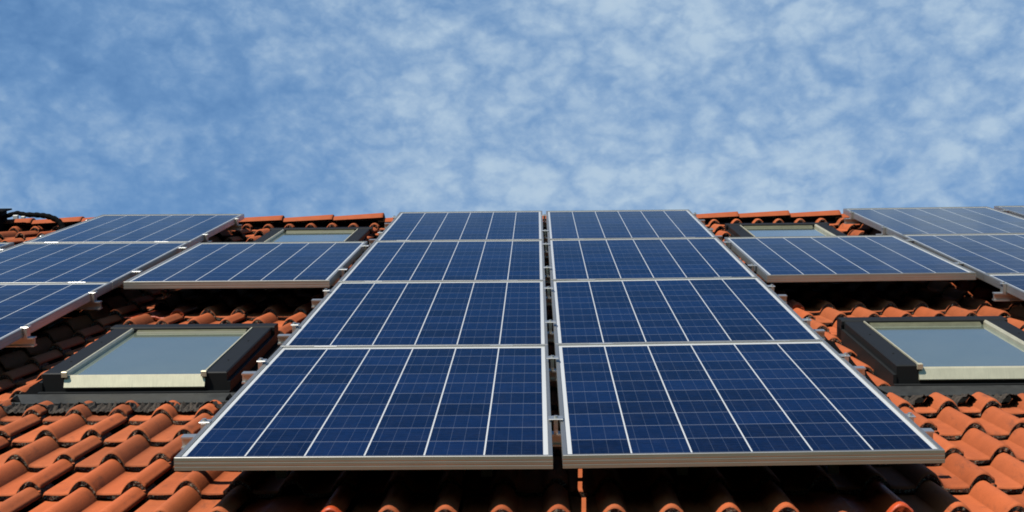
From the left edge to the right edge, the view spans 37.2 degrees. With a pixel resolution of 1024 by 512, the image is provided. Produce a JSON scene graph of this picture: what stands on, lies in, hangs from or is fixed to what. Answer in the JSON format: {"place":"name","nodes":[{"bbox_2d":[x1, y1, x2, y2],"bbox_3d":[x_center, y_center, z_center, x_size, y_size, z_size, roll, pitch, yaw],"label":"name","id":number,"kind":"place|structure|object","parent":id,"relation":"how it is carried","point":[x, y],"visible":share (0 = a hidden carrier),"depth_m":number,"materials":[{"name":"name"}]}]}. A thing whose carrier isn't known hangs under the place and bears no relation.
{"place":"outdoors","nodes":[
{"label":"outdoors","id":0,"kind":"place"},
{"bbox_2d":[0,0,1023,219],"label":"sky","id":1,"kind":"structure","parent":0,"point":[250,108],"materials":[{"name":"blue"}]},
{"label":"ground","id":2,"kind":"structure","parent":0,"visible":0},
{"bbox_2d":[0,210,1023,511],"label":"tiled roof","id":3,"kind":"structure","parent":2,"relation":"on","point":[114,400],"depth_m":5.27,"materials":[{"name":"orange tile"}]},
{"bbox_2d":[0,208,11,239],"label":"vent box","id":4,"kind":"object","parent":3,"relation":"on","point":[3,227],"visible":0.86,"depth_m":10.75,"materials":[{"name":"black metal"}]},
{"bbox_2d":[6,325,36,346],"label":"mounting rail","id":5,"kind":"object","parent":3,"relation":"attached to","point":[27,340],"visible":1,"depth_m":6.04,"materials":[{"name":"metal"}]},
{"bbox_2d":[0,282,111,348],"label":"solar panel","id":6,"kind":"object","parent":5,"relation":"attached to","point":[35,306],"visible":1,"depth_m":6.73,"materials":[{"name":"glass"}]},
{"bbox_2d":[2,211,65,228],"bbox_3d":[-3.363,-0.212,10.674,0.535,0.250,0.092,-1,-28,2],"label":"insulated pipe","id":7,"kind":"object","parent":3,"relation":"on","point":[24,215],"visible":0.77,"depth_m":10.68,"materials":[{"name":"black rubber"}]},
{"bbox_2d":[41,290,102,328],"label":"mounting rail","id":8,"kind":"object","parent":3,"relation":"attached to","point":[93,304],"visible":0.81,"depth_m":6.96,"materials":[{"name":"metal"}]},
{"bbox_2d":[42,233,211,242],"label":"mounting rail","id":9,"kind":"object","parent":3,"relation":"attached to","point":[206,237],"visible":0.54,"depth_m":9.32,"materials":[{"name":"metal"}]},
{"bbox_2d":[23,214,243,246],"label":"solar panel","id":10,"kind":"object","parent":9,"relation":"attached to","point":[192,229],"visible":0.84,"depth_m":9.71,"materials":[{"name":"glass"}]},
{"bbox_2d":[87,217,241,229],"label":"mounting rail","id":11,"kind":"object","parent":3,"relation":"attached to","point":[236,226],"visible":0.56,"depth_m":10.29,"materials":[{"name":"metal"}]},
{"bbox_2d":[0,239,914,259],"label":"mounting rail","id":12,"kind":"object","parent":3,"relation":"attached to","point":[546,254],"visible":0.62,"depth_m":8.61,"materials":[{"name":"metal"}]},
{"bbox_2d":[384,213,704,228],"bbox_3d":[0.220,-0.208,10.346,2.155,0.170,0.230,-1,7,1],"label":"mounting rail","id":13,"kind":"object","parent":3,"relation":"attached to","point":[544,222],"visible":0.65,"depth_m":10.24,"materials":[{"name":"metal"}]},
{"bbox_2d":[375,211,543,240],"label":"solar panel","id":14,"kind":"object","parent":13,"relation":"attached to","point":[488,225],"visible":0.76,"depth_m":9.68,"materials":[{"name":"glass"}]},
{"bbox_2d":[546,209,715,238],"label":"solar panel","id":15,"kind":"object","parent":13,"relation":"attached to","point":[597,224],"visible":0.81,"depth_m":9.66,"materials":[{"name":"glass"}]},
{"bbox_2d":[369,228,722,245],"bbox_3d":[0.205,-0.088,9.394,2.155,0.170,0.230,-1,7,1],"label":"mounting rail","id":16,"kind":"object","parent":3,"relation":"attached to","point":[545,239],"visible":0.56,"depth_m":9.30,"materials":[{"name":"metal"}]},
{"bbox_2d":[116,262,978,287],"bbox_3d":[-0.091,0.126,7.717,7.853,0.170,0.230,-1,7,1],"label":"mounting rail","id":17,"kind":"object","parent":3,"relation":"attached to","point":[547,278],"visible":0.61,"depth_m":7.62,"materials":[{"name":"metal"}]},
{"bbox_2d":[0,242,13,248],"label":"solar panel","id":18,"kind":"object","parent":17,"relation":"attached to","point":[4,245],"visible":0.63,"depth_m":8.89,"materials":[{"name":"glass"}]},
{"bbox_2d":[0,241,190,288],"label":"solar panel","id":19,"kind":"object","parent":17,"relation":"attached to","point":[116,264],"visible":0.91,"depth_m":8.16,"materials":[{"name":"glass"}]},
{"bbox_2d":[123,241,367,288],"bbox_3d":[-1.355,0.036,8.116,0.990,0.036,1.658,0,7,1],"label":"solar panel","id":20,"kind":"object","parent":17,"relation":"attached to","point":[261,265],"visible":0.97,"depth_m":7.86,"materials":[{"name":"glass"}]},
{"bbox_2d":[160,290,167,297],"bbox_3d":[-1.684,0.184,7.372,0.041,0.042,0.025,-1,7,1],"label":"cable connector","id":21,"kind":"object","parent":20,"relation":"hanging from","point":[163,293],"visible":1,"depth_m":7.37,"materials":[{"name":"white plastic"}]},
{"bbox_2d":[338,239,544,281],"bbox_3d":[-0.323,0.028,8.105,0.990,0.036,1.670,0,7,1],"label":"solar panel","id":22,"kind":"object","parent":17,"relation":"attached to","point":[454,260],"visible":0.83,"depth_m":8.00,"materials":[{"name":"glass"}]},
{"bbox_2d":[548,237,757,284],"bbox_3d":[0.692,0.017,8.088,0.990,0.038,1.671,-1,7,1],"label":"solar panel","id":23,"kind":"object","parent":17,"relation":"attached to","point":[640,258],"visible":0.86,"depth_m":7.98,"materials":[{"name":"glass"}]},
{"bbox_2d":[724,235,975,281],"bbox_3d":[1.721,0.002,8.063,0.990,0.036,1.658,-1,7,1],"label":"solar panel","id":24,"kind":"object","parent":17,"relation":"attached to","point":[835,258],"visible":0.94,"depth_m":7.81,"materials":[{"name":"glass"}]},
{"bbox_2d":[900,233,1023,279],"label":"solar panel","id":25,"kind":"object","parent":17,"relation":"attached to","point":[980,255],"visible":0.81,"depth_m":8.18,"materials":[{"name":"glass"}]},
{"bbox_2d":[311,284,786,307],"bbox_3d":[0.168,0.212,7.008,2.155,0.170,0.230,-1,7,1],"label":"mounting rail","id":26,"kind":"object","parent":3,"relation":"attached to","point":[315,302],"visible":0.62,"depth_m":6.91,"materials":[{"name":"metal"}]},
{"bbox_2d":[277,317,824,344],"bbox_3d":[0.154,0.326,6.100,2.155,0.170,0.230,-1,7,1],"label":"mounting rail","id":27,"kind":"object","parent":3,"relation":"attached to","point":[282,338],"visible":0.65,"depth_m":6.00,"materials":[{"name":"metal"}]},
{"bbox_2d":[280,280,547,346],"bbox_3d":[-0.349,0.240,6.454,0.990,0.038,1.671,0,7,1],"label":"solar panel","id":28,"kind":"object","parent":27,"relation":"attached to","point":[398,313],"visible":0.84,"depth_m":6.31,"materials":[{"name":"glass"}]},
{"bbox_2d":[551,277,823,344],"bbox_3d":[0.666,0.227,6.436,0.990,0.037,1.670,-1,7,1],"label":"solar panel","id":29,"kind":"object","parent":27,"relation":"attached to","point":[669,310],"visible":0.82,"depth_m":6.29,"materials":[{"name":"glass"}]},
{"bbox_2d":[241,353,865,383],"bbox_3d":[0.142,0.418,5.366,2.155,0.170,0.230,-1,7,1],"label":"mounting rail","id":30,"kind":"object","parent":3,"relation":"attached to","point":[247,376],"visible":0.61,"depth_m":5.27,"materials":[{"name":"metal"}]},
{"bbox_2d":[181,412,934,477],"bbox_3d":[0.128,0.532,4.463,2.155,0.170,0.230,-1,7,1],"label":"mounting rail","id":31,"kind":"object","parent":3,"relation":"attached to","point":[556,442],"visible":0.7,"depth_m":4.36,"materials":[{"name":"metal"}]},
{"bbox_2d":[174,344,552,470],"bbox_3d":[-0.375,0.443,4.801,0.990,0.037,1.671,0,7,1],"label":"solar panel","id":32,"kind":"object","parent":31,"relation":"attached to","point":[326,407],"visible":1,"depth_m":4.50,"materials":[{"name":"glass"}]},
{"bbox_2d":[555,340,944,467],"bbox_3d":[0.640,0.429,4.784,0.990,0.037,1.671,-1,7,1],"label":"solar panel","id":33,"kind":"object","parent":31,"relation":"attached to","point":[742,403],"visible":1,"depth_m":4.48,"materials":[{"name":"glass"}]},
{"bbox_2d":[876,226,886,234],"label":"mounting rail","id":34,"kind":"object","parent":3,"relation":"attached to","point":[883,229],"visible":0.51,"depth_m":9.25,"materials":[{"name":"metal"}]},
{"bbox_2d":[843,207,1023,236],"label":"solar panel","id":35,"kind":"object","parent":34,"relation":"attached to","point":[898,222],"visible":0.88,"depth_m":9.69,"materials":[{"name":"glass"}]},
{"bbox_2d":[994,206,1023,217],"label":"solar panel","id":36,"kind":"object","parent":34,"relation":"attached to","point":[1017,210],"visible":0.63,"depth_m":10.28,"materials":[{"name":"glass"}]},
{"bbox_2d":[844,209,1007,223],"bbox_3d":[3.273,-0.238,10.294,2.079,0.170,0.230,-1,7,1],"label":"mounting rail","id":37,"kind":"object","parent":3,"relation":"attached to","point":[850,220],"visible":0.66,"depth_m":10.21,"materials":[{"name":"metal"}]},
{"bbox_2d":[992,282,1023,300],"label":"mounting rail","id":38,"kind":"object","parent":3,"relation":"attached to","point":[1002,295],"visible":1,"depth_m":6.89,"materials":[{"name":"metal"}]},
{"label":"mounting rail","id":39,"kind":"object","parent":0,"visible":0},
{"bbox_2d":[983,273,1023,299],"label":"solar panel","id":40,"kind":"object","parent":39,"relation":"attached to","point":[1015,285],"visible":1,"depth_m":7.02,"materials":[{"name":"glass"}]}
]}

